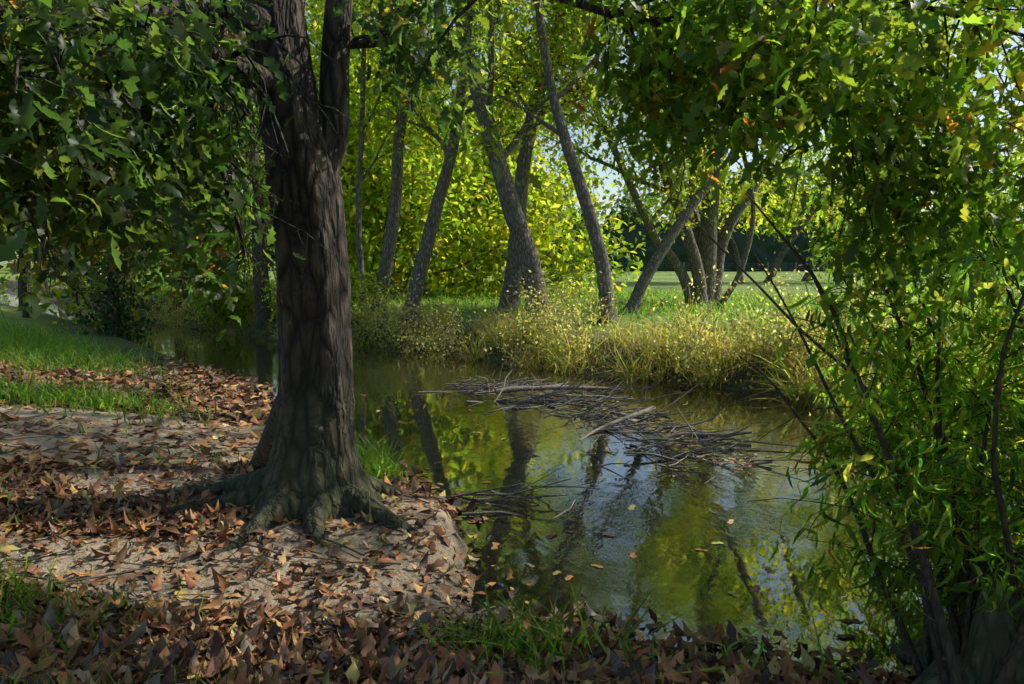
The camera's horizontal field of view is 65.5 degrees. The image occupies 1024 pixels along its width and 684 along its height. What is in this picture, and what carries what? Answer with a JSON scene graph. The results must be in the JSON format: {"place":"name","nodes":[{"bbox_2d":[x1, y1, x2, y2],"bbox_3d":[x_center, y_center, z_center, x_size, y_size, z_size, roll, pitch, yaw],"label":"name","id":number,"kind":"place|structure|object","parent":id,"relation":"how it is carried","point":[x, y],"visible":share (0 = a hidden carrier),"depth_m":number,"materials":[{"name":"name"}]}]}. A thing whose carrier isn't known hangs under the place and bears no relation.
{"place":"outdoors","nodes":[
{"label":"outdoors","id":0,"kind":"place"},
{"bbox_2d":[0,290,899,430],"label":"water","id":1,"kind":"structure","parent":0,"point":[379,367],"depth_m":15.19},
{"bbox_2d":[141,344,915,683],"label":"floating leaves","id":2,"kind":"object","parent":1,"relation":"on","point":[853,680],"visible":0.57,"depth_m":6.30,"materials":[{"name":"orange plant"}]},
{"bbox_2d":[418,350,814,543],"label":"floating branches","id":3,"kind":"object","parent":1,"relation":"on","point":[696,458],"visible":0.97,"depth_m":9.46,"materials":[{"name":"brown wood"}]},
{"bbox_2d":[0,264,1023,683],"bbox_3d":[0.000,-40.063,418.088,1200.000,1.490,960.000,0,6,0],"label":"ground","id":4,"kind":"structure","parent":0,"point":[664,532],"depth_m":6.98,"materials":[{"name":"brown soil"}]},
{"bbox_2d":[0,30,57,302],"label":"tree","id":5,"kind":"object","parent":4,"relation":"on","point":[30,251],"depth_m":41.59,"materials":[{"name":"green plant"}]},
{"bbox_2d":[2,1,106,307],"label":"tree","id":6,"kind":"object","parent":4,"relation":"on","point":[27,267],"visible":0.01,"depth_m":35.84,"materials":[{"name":"green plant"}]},
{"bbox_2d":[10,3,144,335],"bbox_3d":[-10.476,-9.485,21.521,8.737,19.117,8.521,-4,7,-34],"label":"tree","id":7,"kind":"object","parent":4,"relation":"on","point":[109,294],"visible":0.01,"depth_m":22.33,"materials":[{"name":"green plant"}]},
{"bbox_2d":[39,231,178,271],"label":"tree","id":8,"kind":"object","parent":4,"relation":"on","point":[158,264],"depth_m":99.77,"materials":[{"name":"green plant"}]},
{"bbox_2d":[65,223,161,336],"bbox_3d":[-10.940,-2.181,22.341,2.941,6.312,2.594,0,6,0],"label":"bush","id":9,"kind":"object","parent":4,"relation":"on","point":[127,302],"visible":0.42,"depth_m":22.14,"materials":[{"name":"green plant"}]},
{"bbox_2d":[18,4,275,285],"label":"tree","id":10,"kind":"object","parent":4,"relation":"on","point":[190,278],"depth_m":41.56,"materials":[{"name":"green plant"}]},
{"bbox_2d":[7,1,356,321],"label":"tree","id":11,"kind":"object","parent":4,"relation":"on","point":[25,314],"visible":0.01,"depth_m":26.71,"materials":[{"name":"green plant"}]},
{"bbox_2d":[0,1,364,329],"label":"tree","id":12,"kind":"object","parent":4,"relation":"on","point":[57,293],"visible":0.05,"depth_m":26.00,"materials":[{"name":"green plant"}]},
{"bbox_2d":[232,179,275,270],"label":"tree","id":13,"kind":"object","parent":4,"relation":"on","point":[272,253],"visible":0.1,"depth_m":116.99,"materials":[{"name":"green plant"}]},
{"bbox_2d":[173,253,398,331],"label":"bank shrubs","id":14,"kind":"object","parent":4,"relation":"on","point":[221,309],"visible":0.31,"depth_m":23.06,"materials":[{"name":"green plant"}]},
{"bbox_2d":[180,0,396,331],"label":"tree","id":15,"kind":"object","parent":4,"relation":"on","point":[262,315],"visible":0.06,"depth_m":22.33,"materials":[{"name":"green plant"}]},
{"bbox_2d":[176,0,451,277],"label":"tree","id":16,"kind":"object","parent":4,"relation":"on","point":[319,5],"visible":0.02,"depth_m":30.92,"materials":[{"name":"green plant"}]},
{"bbox_2d":[183,47,490,300],"bbox_3d":[-5.357,-4.693,28.907,9.442,12.351,11.577,0,6,0],"label":"tree","id":17,"kind":"object","parent":4,"relation":"on","point":[434,278],"visible":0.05,"depth_m":27.39,"materials":[{"name":"green plant"}]},
{"bbox_2d":[264,0,546,290],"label":"tree","id":18,"kind":"object","parent":4,"relation":"on","point":[449,12],"visible":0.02,"depth_m":29.73,"materials":[{"name":"green plant"}]},
{"bbox_2d":[0,313,861,683],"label":"grass","id":19,"kind":"structure","parent":4,"relation":"on","point":[40,349],"depth_m":6.39,"materials":[{"name":"green plant"}]},
{"bbox_2d":[305,0,567,314],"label":"tree","id":20,"kind":"object","parent":4,"relation":"on","point":[389,244],"visible":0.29,"depth_m":20.93,"materials":[{"name":"green plant"}]},
{"bbox_2d":[312,32,562,299],"bbox_3d":[-3.650,-5.475,26.435,9.044,10.738,9.476,-5,7,-39],"label":"tree","id":21,"kind":"object","parent":4,"relation":"on","point":[418,186],"visible":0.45,"depth_m":24.28,"materials":[{"name":"green plant"}]},
{"bbox_2d":[375,130,499,292],"bbox_3d":[-2.881,-5.379,34.590,7.343,10.910,10.999,0,6,0],"label":"tree","id":22,"kind":"object","parent":4,"relation":"on","point":[444,280],"visible":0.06,"depth_m":32.59,"materials":[{"name":"green plant"}]},
{"bbox_2d":[0,348,913,683],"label":"leaf litter","id":23,"kind":"object","parent":4,"relation":"on","point":[220,644],"visible":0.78,"depth_m":4.33,"materials":[{"name":"brown plant"}]},
{"bbox_2d":[349,0,625,316],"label":"tree","id":24,"kind":"object","parent":4,"relation":"on","point":[520,234],"visible":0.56,"depth_m":18.28,"materials":[{"name":"green plant"}]},
{"bbox_2d":[353,0,660,324],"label":"tree","id":25,"kind":"object","parent":4,"relation":"on","point":[423,256],"visible":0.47,"depth_m":20.01,"materials":[{"name":"green plant"}]},
{"bbox_2d":[0,0,1023,569],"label":"tree","id":26,"kind":"object","parent":4,"relation":"on","point":[744,74],"visible":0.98,"depth_m":3.99,"materials":[{"name":"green plant"}]},
{"bbox_2d":[445,0,601,261],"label":"tree","id":27,"kind":"object","parent":4,"relation":"on","point":[536,161],"visible":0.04,"depth_m":38.72,"materials":[{"name":"green plant"}]},
{"bbox_2d":[419,59,651,297],"bbox_3d":[0.287,-5.605,28.610,8.507,10.892,8.853,-2,6,-22],"label":"tree","id":28,"kind":"object","parent":4,"relation":"on","point":[539,198],"visible":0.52,"depth_m":27.73,"materials":[{"name":"green plant"}]},
{"bbox_2d":[84,280,1005,369],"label":"lawn grass","id":29,"kind":"structure","parent":4,"relation":"on","point":[617,293],"depth_m":22.06,"materials":[{"name":"green plant"}]},
{"bbox_2d":[125,258,1018,440],"bbox_3d":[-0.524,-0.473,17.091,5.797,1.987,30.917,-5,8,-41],"label":"bank weeds","id":30,"kind":"object","parent":4,"relation":"on","point":[648,344],"visible":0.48,"depth_m":14.40,"materials":[{"name":"green plant"}]},
{"bbox_2d":[431,0,722,314],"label":"tree","id":31,"kind":"object","parent":4,"relation":"on","point":[512,270],"visible":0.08,"depth_m":19.93,"materials":[{"name":"green plant"}]},
{"bbox_2d":[544,172,609,225],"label":"tree","id":32,"kind":"object","parent":4,"relation":"on","point":[581,215],"visible":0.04,"depth_m":135.63,"materials":[{"name":"green plant"}]},
{"bbox_2d":[600,177,675,225],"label":"tree","id":33,"kind":"object","parent":4,"relation":"on","point":[633,215],"visible":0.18,"depth_m":130.64,"materials":[{"name":"green plant"}]},
{"bbox_2d":[425,0,891,323],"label":"tree","id":34,"kind":"object","parent":4,"relation":"on","point":[598,247],"visible":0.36,"depth_m":17.23,"materials":[{"name":"green plant"}]},
{"bbox_2d":[662,165,779,225],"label":"tree","id":35,"kind":"object","parent":4,"relation":"on","point":[739,220],"visible":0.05,"depth_m":116.94,"materials":[{"name":"green plant"}]},
{"bbox_2d":[628,262,824,271],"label":"fence","id":36,"kind":"object","parent":4,"relation":"on","point":[768,266],"visible":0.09,"depth_m":99.51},
{"bbox_2d":[504,0,962,307],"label":"tree cluster","id":37,"kind":"object","parent":4,"relation":"on","point":[705,253],"visible":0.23,"depth_m":22.00,"materials":[{"name":"green plant"}]},
{"bbox_2d":[466,221,1017,271],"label":"hedge","id":38,"kind":"object","parent":4,"relation":"on","point":[768,247],"visible":0.22,"depth_m":107.26,"materials":[{"name":"green plant"}]},
{"bbox_2d":[723,147,811,224],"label":"tree","id":39,"kind":"object","parent":4,"relation":"on","point":[772,184],"visible":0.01,"depth_m":122.84,"materials":[{"name":"green plant"}]},
{"bbox_2d":[609,0,1020,283],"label":"tree","id":40,"kind":"object","parent":4,"relation":"on","point":[786,248],"visible":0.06,"depth_m":46.76,"materials":[{"name":"green plant"}]},
{"bbox_2d":[774,152,862,224],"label":"tree","id":41,"kind":"object","parent":4,"relation":"on","point":[829,215],"visible":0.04,"depth_m":124.80,"materials":[{"name":"green plant"}]},
{"bbox_2d":[678,0,1023,585],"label":"willow bush","id":42,"kind":"object","parent":4,"relation":"on","point":[972,362],"visible":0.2,"depth_m":4.62,"materials":[{"name":"green plant"}]},
{"bbox_2d":[737,135,1023,683],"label":"willow bush","id":43,"kind":"object","parent":4,"relation":"on","point":[921,496],"visible":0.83,"depth_m":3.86,"materials":[{"name":"green plant"}]},
{"bbox_2d":[780,228,1023,624],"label":"willow bush","id":44,"kind":"object","parent":4,"relation":"on","point":[904,395],"visible":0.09,"depth_m":4.91,"materials":[{"name":"green plant"}]},
{"bbox_2d":[855,553,1023,683],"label":"willow stump","id":45,"kind":"object","parent":4,"relation":"on","point":[991,635],"visible":0.43,"depth_m":3.59,"materials":[{"name":"brown plant"}]},
{"bbox_2d":[930,176,1021,224],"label":"tree","id":46,"kind":"object","parent":4,"relation":"on","point":[987,206],"visible":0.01,"depth_m":128.05,"materials":[{"name":"green plant"}]},
{"bbox_2d":[987,173,1022,215],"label":"tree","id":47,"kind":"object","parent":4,"relation":"on","point":[1007,199],"visible":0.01,"depth_m":139.84,"materials":[{"name":"green plant"}]},
{"bbox_2d":[0,0,1023,263],"label":"sky","id":48,"kind":"structure","parent":0,"point":[599,172],"materials":[{"name":"white"}]}
]}

